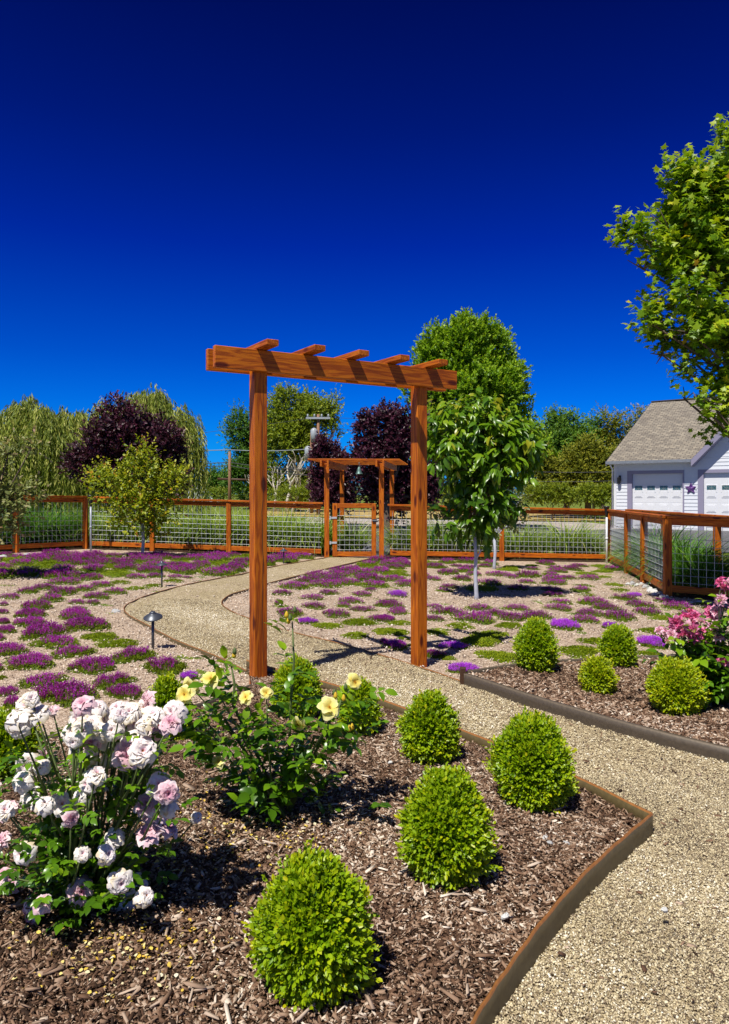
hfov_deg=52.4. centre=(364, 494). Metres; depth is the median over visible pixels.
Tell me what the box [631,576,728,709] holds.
rose bush
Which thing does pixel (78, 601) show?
creeping thyme
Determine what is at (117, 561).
creeping thyme
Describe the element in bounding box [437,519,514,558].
grass clump
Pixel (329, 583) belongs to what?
creeping thyme
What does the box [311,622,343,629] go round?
creeping thyme
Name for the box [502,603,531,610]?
creeping thyme
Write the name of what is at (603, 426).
poplar tree
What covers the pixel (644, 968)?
path debris
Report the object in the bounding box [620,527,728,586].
grass clump
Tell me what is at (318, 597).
creeping thyme
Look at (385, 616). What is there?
creeping thyme
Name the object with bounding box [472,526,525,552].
grass clump
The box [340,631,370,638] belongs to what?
creeping thyme
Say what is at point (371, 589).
creeping thyme
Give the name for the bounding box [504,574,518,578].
creeping thyme
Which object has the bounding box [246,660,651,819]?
steel edging
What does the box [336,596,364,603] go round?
creeping thyme
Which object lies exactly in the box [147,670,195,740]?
boxwood shrub
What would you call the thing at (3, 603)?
creeping thyme
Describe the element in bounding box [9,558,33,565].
creeping thyme
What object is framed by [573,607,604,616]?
creeping thyme
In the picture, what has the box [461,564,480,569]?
creeping thyme
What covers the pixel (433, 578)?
creeping thyme
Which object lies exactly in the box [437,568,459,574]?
creeping thyme
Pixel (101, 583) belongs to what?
creeping thyme
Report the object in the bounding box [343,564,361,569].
creeping thyme
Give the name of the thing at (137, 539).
grass clump
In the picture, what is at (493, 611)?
creeping thyme
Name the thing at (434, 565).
creeping thyme
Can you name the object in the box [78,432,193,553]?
young maple
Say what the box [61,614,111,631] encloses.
creeping thyme
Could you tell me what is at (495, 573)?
creeping thyme
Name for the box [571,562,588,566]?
creeping thyme
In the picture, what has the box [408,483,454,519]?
shrub
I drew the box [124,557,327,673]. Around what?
steel edging
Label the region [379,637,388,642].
creeping thyme
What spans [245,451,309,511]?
bare tree
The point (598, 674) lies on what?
boxwood shrub
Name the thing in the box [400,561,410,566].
creeping thyme
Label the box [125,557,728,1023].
gravel path
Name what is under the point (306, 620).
creeping thyme
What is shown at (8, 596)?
creeping thyme
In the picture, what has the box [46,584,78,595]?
creeping thyme
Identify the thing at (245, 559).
creeping thyme
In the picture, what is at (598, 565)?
creeping thyme
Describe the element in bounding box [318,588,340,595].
creeping thyme
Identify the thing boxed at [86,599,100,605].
creeping thyme
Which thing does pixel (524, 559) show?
mulch strip
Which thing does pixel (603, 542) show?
grass clump
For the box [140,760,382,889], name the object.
fallen petals
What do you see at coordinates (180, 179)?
sky
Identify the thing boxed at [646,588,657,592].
rock
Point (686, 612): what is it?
creeping thyme
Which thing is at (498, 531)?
fruit tree
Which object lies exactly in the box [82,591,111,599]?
creeping thyme
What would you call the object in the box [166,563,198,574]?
creeping thyme
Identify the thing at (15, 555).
creeping thyme
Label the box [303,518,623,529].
gravel verge
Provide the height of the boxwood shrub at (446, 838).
0.436 m
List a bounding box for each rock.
[501,912,508,918]
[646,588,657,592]
[661,907,667,912]
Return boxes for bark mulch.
[0,671,641,1023]
[468,654,728,746]
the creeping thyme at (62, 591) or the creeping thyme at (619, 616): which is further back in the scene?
the creeping thyme at (62, 591)
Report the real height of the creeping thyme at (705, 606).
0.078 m
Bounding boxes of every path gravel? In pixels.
[493,771,728,1023]
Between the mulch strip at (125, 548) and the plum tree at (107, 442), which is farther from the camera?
the plum tree at (107, 442)
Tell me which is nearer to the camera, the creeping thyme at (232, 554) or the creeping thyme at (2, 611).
the creeping thyme at (2, 611)
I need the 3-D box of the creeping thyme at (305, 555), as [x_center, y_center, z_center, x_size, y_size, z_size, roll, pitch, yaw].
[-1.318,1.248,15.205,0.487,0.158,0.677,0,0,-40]
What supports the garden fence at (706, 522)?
on the ground
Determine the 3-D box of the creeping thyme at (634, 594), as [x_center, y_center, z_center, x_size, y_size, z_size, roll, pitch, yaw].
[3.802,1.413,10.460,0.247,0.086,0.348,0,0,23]
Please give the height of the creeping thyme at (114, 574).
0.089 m
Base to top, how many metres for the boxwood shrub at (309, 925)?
0.429 m
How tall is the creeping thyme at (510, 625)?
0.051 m
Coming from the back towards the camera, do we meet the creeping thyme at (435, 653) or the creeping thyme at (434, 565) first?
the creeping thyme at (434, 565)
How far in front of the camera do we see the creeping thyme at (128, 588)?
9.89 m
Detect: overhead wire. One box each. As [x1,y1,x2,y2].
[203,465,306,475]
[204,417,356,432]
[204,462,309,469]
[209,449,304,450]
[538,481,595,481]
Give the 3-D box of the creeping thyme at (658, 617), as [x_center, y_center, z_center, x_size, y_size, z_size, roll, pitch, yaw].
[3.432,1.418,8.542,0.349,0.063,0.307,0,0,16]
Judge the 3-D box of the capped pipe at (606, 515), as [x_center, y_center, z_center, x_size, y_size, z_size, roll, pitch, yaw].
[5.178,0.879,15.851,0.124,1.260,0.124,0,0,0]
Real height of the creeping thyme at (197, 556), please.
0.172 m
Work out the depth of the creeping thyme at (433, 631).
7.18 m
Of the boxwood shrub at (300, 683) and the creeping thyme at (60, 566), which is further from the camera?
the creeping thyme at (60, 566)
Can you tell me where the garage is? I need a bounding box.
[605,396,728,530]
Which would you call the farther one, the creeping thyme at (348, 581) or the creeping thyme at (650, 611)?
the creeping thyme at (348, 581)
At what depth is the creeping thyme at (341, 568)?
12.55 m
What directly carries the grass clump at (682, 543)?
on the mulch strip at (687, 595)
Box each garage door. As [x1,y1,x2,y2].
[633,473,682,529]
[704,473,728,530]
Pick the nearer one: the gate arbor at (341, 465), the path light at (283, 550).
the path light at (283, 550)
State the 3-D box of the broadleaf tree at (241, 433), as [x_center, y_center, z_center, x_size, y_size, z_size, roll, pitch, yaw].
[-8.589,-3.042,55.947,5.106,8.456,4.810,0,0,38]
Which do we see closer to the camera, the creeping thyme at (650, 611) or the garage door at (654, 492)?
the creeping thyme at (650, 611)
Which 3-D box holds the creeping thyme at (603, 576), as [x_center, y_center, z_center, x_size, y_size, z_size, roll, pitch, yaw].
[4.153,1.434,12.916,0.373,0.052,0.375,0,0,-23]
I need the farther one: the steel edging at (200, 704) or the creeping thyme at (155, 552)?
the creeping thyme at (155, 552)
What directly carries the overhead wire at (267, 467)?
attached to the utility pole at (306, 457)
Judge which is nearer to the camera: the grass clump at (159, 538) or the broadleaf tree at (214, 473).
the grass clump at (159, 538)
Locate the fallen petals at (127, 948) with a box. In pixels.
[8,861,242,1006]
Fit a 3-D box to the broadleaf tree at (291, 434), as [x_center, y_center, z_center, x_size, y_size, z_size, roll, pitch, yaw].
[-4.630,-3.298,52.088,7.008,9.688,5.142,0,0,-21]
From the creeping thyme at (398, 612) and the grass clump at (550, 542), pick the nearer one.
the creeping thyme at (398, 612)
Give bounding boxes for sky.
[0,0,728,482]
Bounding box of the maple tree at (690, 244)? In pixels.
[602,111,728,446]
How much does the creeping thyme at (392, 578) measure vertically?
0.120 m
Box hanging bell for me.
[356,467,362,473]
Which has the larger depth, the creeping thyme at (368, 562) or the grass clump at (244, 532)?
the grass clump at (244, 532)
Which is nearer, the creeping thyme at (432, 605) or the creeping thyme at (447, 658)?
the creeping thyme at (447, 658)
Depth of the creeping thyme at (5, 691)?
4.75 m
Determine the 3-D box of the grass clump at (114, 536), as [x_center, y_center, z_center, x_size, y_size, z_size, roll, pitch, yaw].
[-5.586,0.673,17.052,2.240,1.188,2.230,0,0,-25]
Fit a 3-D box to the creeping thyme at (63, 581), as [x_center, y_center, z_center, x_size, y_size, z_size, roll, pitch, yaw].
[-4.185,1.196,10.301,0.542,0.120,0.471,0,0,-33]
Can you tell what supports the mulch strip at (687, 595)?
on the ground
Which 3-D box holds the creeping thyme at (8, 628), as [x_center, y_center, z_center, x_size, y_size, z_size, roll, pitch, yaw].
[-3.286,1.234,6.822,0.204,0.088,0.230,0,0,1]
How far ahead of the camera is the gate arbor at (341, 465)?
15.47 m
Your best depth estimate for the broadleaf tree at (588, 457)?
45.17 m
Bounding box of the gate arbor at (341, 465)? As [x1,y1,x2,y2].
[308,459,407,556]
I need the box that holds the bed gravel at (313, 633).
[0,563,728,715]
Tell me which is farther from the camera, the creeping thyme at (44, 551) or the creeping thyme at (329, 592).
the creeping thyme at (44, 551)
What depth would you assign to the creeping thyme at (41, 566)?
12.11 m
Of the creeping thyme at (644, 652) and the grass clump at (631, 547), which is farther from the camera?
the grass clump at (631, 547)
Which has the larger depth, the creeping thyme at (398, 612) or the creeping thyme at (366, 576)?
the creeping thyme at (366, 576)
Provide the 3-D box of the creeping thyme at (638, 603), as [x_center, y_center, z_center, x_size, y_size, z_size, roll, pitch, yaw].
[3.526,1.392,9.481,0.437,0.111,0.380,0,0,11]
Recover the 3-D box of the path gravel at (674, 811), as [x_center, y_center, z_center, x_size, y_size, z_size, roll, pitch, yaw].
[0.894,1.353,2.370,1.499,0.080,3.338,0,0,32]
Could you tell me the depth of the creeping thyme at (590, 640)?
6.96 m
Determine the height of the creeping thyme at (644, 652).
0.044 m
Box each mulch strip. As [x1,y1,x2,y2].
[0,543,323,556]
[385,552,617,561]
[609,558,728,600]
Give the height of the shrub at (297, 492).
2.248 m
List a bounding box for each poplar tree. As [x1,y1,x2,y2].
[588,402,618,508]
[611,405,630,444]
[616,411,640,439]
[625,403,648,423]
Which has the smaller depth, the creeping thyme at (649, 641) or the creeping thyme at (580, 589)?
the creeping thyme at (649, 641)
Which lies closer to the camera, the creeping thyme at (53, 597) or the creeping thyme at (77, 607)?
the creeping thyme at (77, 607)
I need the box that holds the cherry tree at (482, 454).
[409,387,557,599]
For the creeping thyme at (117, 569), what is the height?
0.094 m
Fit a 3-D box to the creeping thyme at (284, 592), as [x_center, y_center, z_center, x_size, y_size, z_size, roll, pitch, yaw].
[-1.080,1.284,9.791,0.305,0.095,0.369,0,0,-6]
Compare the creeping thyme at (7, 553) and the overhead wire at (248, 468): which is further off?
the overhead wire at (248, 468)
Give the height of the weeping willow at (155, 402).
7.047 m
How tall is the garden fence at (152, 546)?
1.286 m
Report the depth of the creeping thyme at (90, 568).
11.75 m
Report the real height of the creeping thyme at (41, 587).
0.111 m
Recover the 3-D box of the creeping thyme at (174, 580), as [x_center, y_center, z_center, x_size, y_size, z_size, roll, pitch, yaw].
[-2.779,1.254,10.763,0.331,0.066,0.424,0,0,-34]
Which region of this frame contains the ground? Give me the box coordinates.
[0,495,728,708]
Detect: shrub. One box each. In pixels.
[0,704,46,778]
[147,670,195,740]
[206,485,248,507]
[241,838,382,1014]
[267,482,363,508]
[269,652,324,719]
[333,673,385,735]
[394,687,465,766]
[394,762,502,893]
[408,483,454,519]
[447,476,534,506]
[482,704,580,815]
[509,616,562,672]
[521,479,585,519]
[573,478,613,521]
[577,654,620,694]
[595,623,638,667]
[644,654,712,716]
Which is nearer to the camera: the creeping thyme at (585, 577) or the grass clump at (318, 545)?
the creeping thyme at (585, 577)
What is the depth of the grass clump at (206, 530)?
16.44 m
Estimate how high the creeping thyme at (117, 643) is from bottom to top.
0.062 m
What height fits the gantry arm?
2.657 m
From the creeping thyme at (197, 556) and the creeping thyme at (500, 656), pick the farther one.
the creeping thyme at (197, 556)
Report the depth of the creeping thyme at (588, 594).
10.36 m
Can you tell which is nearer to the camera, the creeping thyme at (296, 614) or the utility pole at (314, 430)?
the creeping thyme at (296, 614)
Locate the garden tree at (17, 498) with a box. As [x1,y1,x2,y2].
[0,425,53,548]
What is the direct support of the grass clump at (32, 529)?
on the mulch strip at (125, 548)
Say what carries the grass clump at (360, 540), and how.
on the driveway
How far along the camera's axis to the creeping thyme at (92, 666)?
5.41 m
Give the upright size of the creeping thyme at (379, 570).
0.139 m
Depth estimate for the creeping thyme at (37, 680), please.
5.04 m
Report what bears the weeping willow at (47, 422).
on the ground
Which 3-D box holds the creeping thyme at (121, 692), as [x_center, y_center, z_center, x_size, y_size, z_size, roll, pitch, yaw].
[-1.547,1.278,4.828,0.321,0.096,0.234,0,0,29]
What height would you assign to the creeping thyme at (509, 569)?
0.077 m
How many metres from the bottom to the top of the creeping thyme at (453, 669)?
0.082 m
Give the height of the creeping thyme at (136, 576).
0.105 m
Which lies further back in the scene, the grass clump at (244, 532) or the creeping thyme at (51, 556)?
the grass clump at (244, 532)
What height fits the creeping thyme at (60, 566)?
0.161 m
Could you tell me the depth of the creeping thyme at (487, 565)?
14.29 m
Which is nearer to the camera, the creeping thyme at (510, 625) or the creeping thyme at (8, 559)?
the creeping thyme at (510, 625)
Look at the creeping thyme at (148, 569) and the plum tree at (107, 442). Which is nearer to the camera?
the creeping thyme at (148, 569)
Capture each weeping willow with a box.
[0,393,114,519]
[59,383,213,516]
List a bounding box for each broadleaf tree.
[201,461,241,506]
[216,398,281,508]
[247,379,348,511]
[517,429,619,518]
[534,401,600,516]
[580,408,608,508]
[600,405,629,508]
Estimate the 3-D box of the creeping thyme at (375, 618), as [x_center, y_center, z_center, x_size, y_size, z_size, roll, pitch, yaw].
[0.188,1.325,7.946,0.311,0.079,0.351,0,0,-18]
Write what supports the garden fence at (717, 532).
on the ground
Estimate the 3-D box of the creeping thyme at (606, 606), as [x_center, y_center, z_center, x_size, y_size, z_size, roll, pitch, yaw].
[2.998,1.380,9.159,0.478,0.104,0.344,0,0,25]
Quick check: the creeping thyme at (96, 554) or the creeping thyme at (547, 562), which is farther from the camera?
the creeping thyme at (547, 562)
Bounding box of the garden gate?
[330,503,377,555]
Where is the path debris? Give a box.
[236,656,728,1023]
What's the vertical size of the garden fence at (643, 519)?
1.223 m
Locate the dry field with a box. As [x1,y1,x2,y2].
[267,508,613,521]
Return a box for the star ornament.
[685,483,694,492]
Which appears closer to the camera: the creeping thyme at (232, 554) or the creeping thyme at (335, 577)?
the creeping thyme at (335, 577)
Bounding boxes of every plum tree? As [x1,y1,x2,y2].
[56,389,194,519]
[304,431,364,525]
[341,396,445,528]
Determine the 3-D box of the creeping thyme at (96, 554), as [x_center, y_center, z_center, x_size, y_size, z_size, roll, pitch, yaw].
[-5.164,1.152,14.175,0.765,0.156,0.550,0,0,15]
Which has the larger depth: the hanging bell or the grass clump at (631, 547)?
the hanging bell
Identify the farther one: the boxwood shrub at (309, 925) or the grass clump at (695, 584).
the grass clump at (695, 584)
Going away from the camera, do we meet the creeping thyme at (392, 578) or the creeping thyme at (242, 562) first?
the creeping thyme at (392, 578)
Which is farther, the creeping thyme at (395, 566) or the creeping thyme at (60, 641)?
the creeping thyme at (395, 566)
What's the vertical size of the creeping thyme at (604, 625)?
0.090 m
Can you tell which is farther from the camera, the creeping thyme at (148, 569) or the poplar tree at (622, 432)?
the poplar tree at (622, 432)
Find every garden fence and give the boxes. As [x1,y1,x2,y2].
[0,495,87,552]
[92,496,323,553]
[387,504,610,561]
[607,509,671,596]
[625,509,728,558]
[667,515,728,596]
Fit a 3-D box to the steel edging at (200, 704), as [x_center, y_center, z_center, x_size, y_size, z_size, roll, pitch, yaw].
[-1.449,1.278,3.918,0.129,0.148,2.340,0,0,40]
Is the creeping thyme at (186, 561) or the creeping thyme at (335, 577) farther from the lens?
the creeping thyme at (186, 561)
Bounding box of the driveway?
[323,526,728,556]
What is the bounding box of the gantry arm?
[217,478,248,480]
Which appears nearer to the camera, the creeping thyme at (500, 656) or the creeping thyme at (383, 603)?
the creeping thyme at (500, 656)
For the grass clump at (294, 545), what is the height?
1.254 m
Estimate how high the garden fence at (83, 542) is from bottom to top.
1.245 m
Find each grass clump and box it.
[0,509,57,549]
[1,506,76,550]
[9,505,80,547]
[26,502,95,542]
[30,504,101,541]
[58,503,141,543]
[76,505,147,546]
[108,516,173,549]
[130,505,199,549]
[147,506,222,548]
[164,505,248,552]
[189,508,269,551]
[213,506,296,553]
[232,509,330,552]
[267,508,347,553]
[280,509,364,553]
[329,514,389,551]
[366,518,441,556]
[378,513,464,555]
[427,512,482,551]
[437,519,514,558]
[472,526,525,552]
[481,519,552,557]
[516,522,575,552]
[520,515,616,553]
[548,519,622,559]
[601,521,711,573]
[602,529,689,565]
[604,526,721,578]
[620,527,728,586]
[632,535,728,582]
[642,537,728,592]
[677,564,726,595]
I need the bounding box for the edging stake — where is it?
[460,667,465,684]
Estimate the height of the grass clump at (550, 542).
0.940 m
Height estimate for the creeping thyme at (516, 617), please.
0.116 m
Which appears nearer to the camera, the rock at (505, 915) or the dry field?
the rock at (505, 915)
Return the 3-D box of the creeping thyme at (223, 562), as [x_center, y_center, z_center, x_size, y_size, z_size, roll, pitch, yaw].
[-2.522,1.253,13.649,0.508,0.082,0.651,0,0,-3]
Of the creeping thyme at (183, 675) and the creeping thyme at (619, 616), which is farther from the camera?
the creeping thyme at (619, 616)
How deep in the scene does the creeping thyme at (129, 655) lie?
5.82 m
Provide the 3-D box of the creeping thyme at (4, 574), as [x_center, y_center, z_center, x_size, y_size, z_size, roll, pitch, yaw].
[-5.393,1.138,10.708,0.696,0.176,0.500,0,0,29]
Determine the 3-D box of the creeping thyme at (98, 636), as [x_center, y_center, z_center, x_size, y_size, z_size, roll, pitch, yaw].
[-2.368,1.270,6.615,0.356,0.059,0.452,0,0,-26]
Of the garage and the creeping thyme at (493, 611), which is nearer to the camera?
the creeping thyme at (493, 611)
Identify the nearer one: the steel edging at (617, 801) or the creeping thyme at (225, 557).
the steel edging at (617, 801)
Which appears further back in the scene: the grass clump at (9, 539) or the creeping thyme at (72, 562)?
the grass clump at (9, 539)
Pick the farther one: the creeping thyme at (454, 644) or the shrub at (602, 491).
the shrub at (602, 491)
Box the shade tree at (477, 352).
[397,306,553,514]
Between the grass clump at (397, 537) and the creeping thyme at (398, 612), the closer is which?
the creeping thyme at (398, 612)
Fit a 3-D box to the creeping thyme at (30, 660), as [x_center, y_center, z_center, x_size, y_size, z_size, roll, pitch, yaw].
[-2.501,1.242,5.576,0.392,0.115,0.442,0,0,-8]
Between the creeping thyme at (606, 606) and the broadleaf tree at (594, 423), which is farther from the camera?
the broadleaf tree at (594, 423)
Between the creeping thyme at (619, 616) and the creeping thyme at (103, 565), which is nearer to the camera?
the creeping thyme at (619, 616)
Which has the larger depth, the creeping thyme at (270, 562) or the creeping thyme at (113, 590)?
the creeping thyme at (270, 562)
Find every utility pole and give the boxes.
[228,451,231,509]
[305,433,312,512]
[306,414,329,513]
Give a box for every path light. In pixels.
[143,611,162,649]
[156,561,166,586]
[280,548,286,563]
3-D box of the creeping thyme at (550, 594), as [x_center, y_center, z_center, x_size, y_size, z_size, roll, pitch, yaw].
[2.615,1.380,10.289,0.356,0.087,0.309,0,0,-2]
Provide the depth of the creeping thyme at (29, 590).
9.26 m
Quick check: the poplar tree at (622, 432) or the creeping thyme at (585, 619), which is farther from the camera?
the poplar tree at (622, 432)
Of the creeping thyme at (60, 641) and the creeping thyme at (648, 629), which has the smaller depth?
the creeping thyme at (60, 641)
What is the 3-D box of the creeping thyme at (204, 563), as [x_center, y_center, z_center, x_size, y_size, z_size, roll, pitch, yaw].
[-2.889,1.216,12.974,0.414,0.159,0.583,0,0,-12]
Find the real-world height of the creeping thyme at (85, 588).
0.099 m
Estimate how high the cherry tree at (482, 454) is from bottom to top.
2.832 m
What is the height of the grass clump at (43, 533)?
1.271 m
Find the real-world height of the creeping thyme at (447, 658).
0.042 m
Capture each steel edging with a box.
[45,684,251,738]
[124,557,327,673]
[221,558,459,681]
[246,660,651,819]
[464,673,728,762]
[466,654,728,672]
[470,813,652,1023]
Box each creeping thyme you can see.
[0,551,16,555]
[0,556,25,562]
[0,562,14,567]
[0,568,14,579]
[0,592,19,599]
[0,600,8,605]
[0,608,8,613]
[0,616,9,623]
[0,624,16,633]
[0,633,6,640]
[0,641,28,656]
[0,684,19,696]
[3,694,18,708]
[4,650,56,670]
[6,553,31,558]
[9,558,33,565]
[10,565,46,573]
[11,615,47,627]
[13,569,44,577]
[13,607,48,617]
[14,586,39,593]
[15,564,52,568]
[15,671,69,688]
[18,619,72,641]
[19,598,53,610]
[24,554,49,562]
[25,634,81,649]
[31,582,56,590]
[31,677,99,707]
[32,552,61,560]
[34,561,69,565]
[37,568,79,579]
[37,592,66,602]
[41,548,66,553]
[44,576,83,584]
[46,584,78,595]
[49,563,80,572]
[50,644,100,660]
[51,555,76,560]
[55,550,81,555]
[57,556,81,565]
[58,607,94,619]
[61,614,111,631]
[64,605,88,611]
[64,655,117,676]
[68,598,86,604]
[73,553,104,560]
[75,572,103,576]
[75,584,98,592]
[76,559,105,565]
[79,572,104,580]
[80,550,108,557]
[80,565,107,572]
[80,631,118,641]
[82,549,105,553]
[82,562,108,569]
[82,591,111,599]
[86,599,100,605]
[90,580,114,587]
[92,556,122,564]
[92,671,137,690]
[94,638,138,647]
[97,568,131,572]
[99,587,128,594]
[100,564,118,568]
[100,571,136,577]
[103,683,144,701]
[106,552,123,556]
[109,580,130,584]
[110,562,145,570]
[111,645,157,664]
[112,559,138,564]
[121,556,141,562]
[122,586,150,590]
[125,550,139,556]
[125,572,148,578]
[126,551,152,557]
[128,555,144,559]
[135,564,163,573]
[139,556,164,561]
[139,654,188,675]
[141,559,170,566]
[142,583,159,586]
[144,550,172,555]
[146,572,166,577]
[151,553,172,559]
[152,564,173,571]
[163,578,183,582]
[166,560,191,563]
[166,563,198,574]
[167,561,187,567]
[167,574,182,577]
[169,555,189,560]
[178,563,201,568]
[180,670,198,680]
[188,553,209,560]
[189,559,210,567]
[191,560,217,564]
[199,566,237,576]
[200,555,221,561]
[203,564,227,568]
[204,550,226,555]
[209,552,230,560]
[216,560,234,564]
[218,561,246,573]
[227,551,240,556]
[230,557,248,562]
[230,560,248,567]
[231,556,248,559]
[267,556,276,565]
[271,588,292,595]
[272,552,299,559]
[275,555,298,562]
[276,606,304,618]
[277,580,312,589]
[292,551,314,558]
[293,574,321,582]
[294,617,317,624]
[298,593,325,600]
[301,601,326,609]
[303,569,328,577]
[308,578,345,587]
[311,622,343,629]
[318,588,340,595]
[322,608,350,618]
[323,574,345,581]
[325,569,350,577]
[329,566,354,572]
[335,602,351,607]
[336,576,359,585]
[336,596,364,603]
[340,617,374,625]
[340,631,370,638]
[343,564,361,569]
[348,566,376,574]
[349,605,379,611]
[352,563,379,568]
[352,590,371,596]
[355,560,377,564]
[355,579,389,588]
[356,572,386,582]
[364,587,377,591]
[367,555,389,563]
[367,614,393,622]
[371,566,391,573]
[371,627,408,635]
[373,598,405,607]
[377,614,395,621]
[378,559,400,565]
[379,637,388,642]
[380,571,410,576]
[380,627,409,634]
[381,639,409,650]
[382,574,405,581]
[384,563,406,569]
[386,589,407,595]
[386,606,407,611]
[386,620,410,625]
[387,608,407,615]
[390,591,406,597]
[391,557,409,561]
[391,569,409,572]
[392,579,410,587]
[394,558,409,563]
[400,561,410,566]
[427,562,448,568]
[427,575,440,580]
[427,603,444,608]
[427,614,446,621]
[427,629,451,635]
[427,648,448,657]
[429,605,465,616]
[435,587,452,591]
[436,656,457,660]
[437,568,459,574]
[437,582,459,589]
[437,640,468,649]
[439,557,457,563]
[445,621,475,629]
[445,661,479,673]
[448,609,496,624]
[449,564,461,566]
[451,573,471,581]
[454,566,473,572]
[456,557,480,563]
[459,634,502,647]
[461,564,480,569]
[462,585,498,592]
[463,602,492,610]
[466,571,481,575]
[468,629,508,638]
[472,578,504,585]
[473,650,517,663]
[478,563,492,567]
[479,608,506,615]
[480,559,498,564]
[485,570,512,576]
[494,622,521,628]
[496,567,520,571]
[496,610,536,621]
[501,565,522,567]
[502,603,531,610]
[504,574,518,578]
[507,583,529,590]
[514,569,544,577]
[517,578,536,583]
[521,609,555,619]
[525,567,540,569]
[536,560,555,565]
[539,574,566,581]
[539,578,567,585]
[539,585,563,591]
[540,602,573,611]
[541,571,558,575]
[542,591,566,596]
[544,567,567,572]
[544,598,573,604]
[546,564,560,568]
[549,617,583,630]
[557,645,599,657]
[561,574,577,579]
[562,564,584,571]
[568,613,599,623]
[570,585,590,592]
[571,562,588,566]
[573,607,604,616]
[574,571,597,574]
[576,574,600,580]
[576,595,609,605]
[576,637,600,645]
[578,593,596,596]
[588,564,609,566]
[588,601,624,611]
[590,569,612,572]
[594,575,612,577]
[598,565,621,570]
[600,609,638,621]
[601,621,618,628]
[602,582,626,586]
[608,593,641,601]
[611,587,629,591]
[625,598,659,608]
[626,592,642,596]
[632,606,662,615]
[633,627,668,635]
[635,635,667,649]
[637,650,664,655]
[648,614,668,620]
[653,597,673,602]
[659,600,694,610]
[677,610,705,617]
[693,602,711,605]
[699,604,726,610]
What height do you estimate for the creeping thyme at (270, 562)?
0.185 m
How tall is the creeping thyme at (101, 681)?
0.097 m
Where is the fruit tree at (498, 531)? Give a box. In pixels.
[492,487,533,568]
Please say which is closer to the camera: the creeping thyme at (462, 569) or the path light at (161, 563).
the path light at (161, 563)
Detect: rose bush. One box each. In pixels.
[0,688,209,934]
[168,599,397,824]
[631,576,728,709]
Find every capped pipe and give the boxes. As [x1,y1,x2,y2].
[88,495,92,550]
[604,506,609,562]
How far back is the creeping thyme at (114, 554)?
14.39 m
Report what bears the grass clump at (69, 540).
on the mulch strip at (125, 548)
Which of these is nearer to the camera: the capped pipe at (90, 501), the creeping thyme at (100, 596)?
the creeping thyme at (100, 596)
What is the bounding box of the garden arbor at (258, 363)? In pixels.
[206,339,456,683]
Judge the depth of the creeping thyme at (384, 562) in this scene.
14.02 m
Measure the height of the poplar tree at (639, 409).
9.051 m

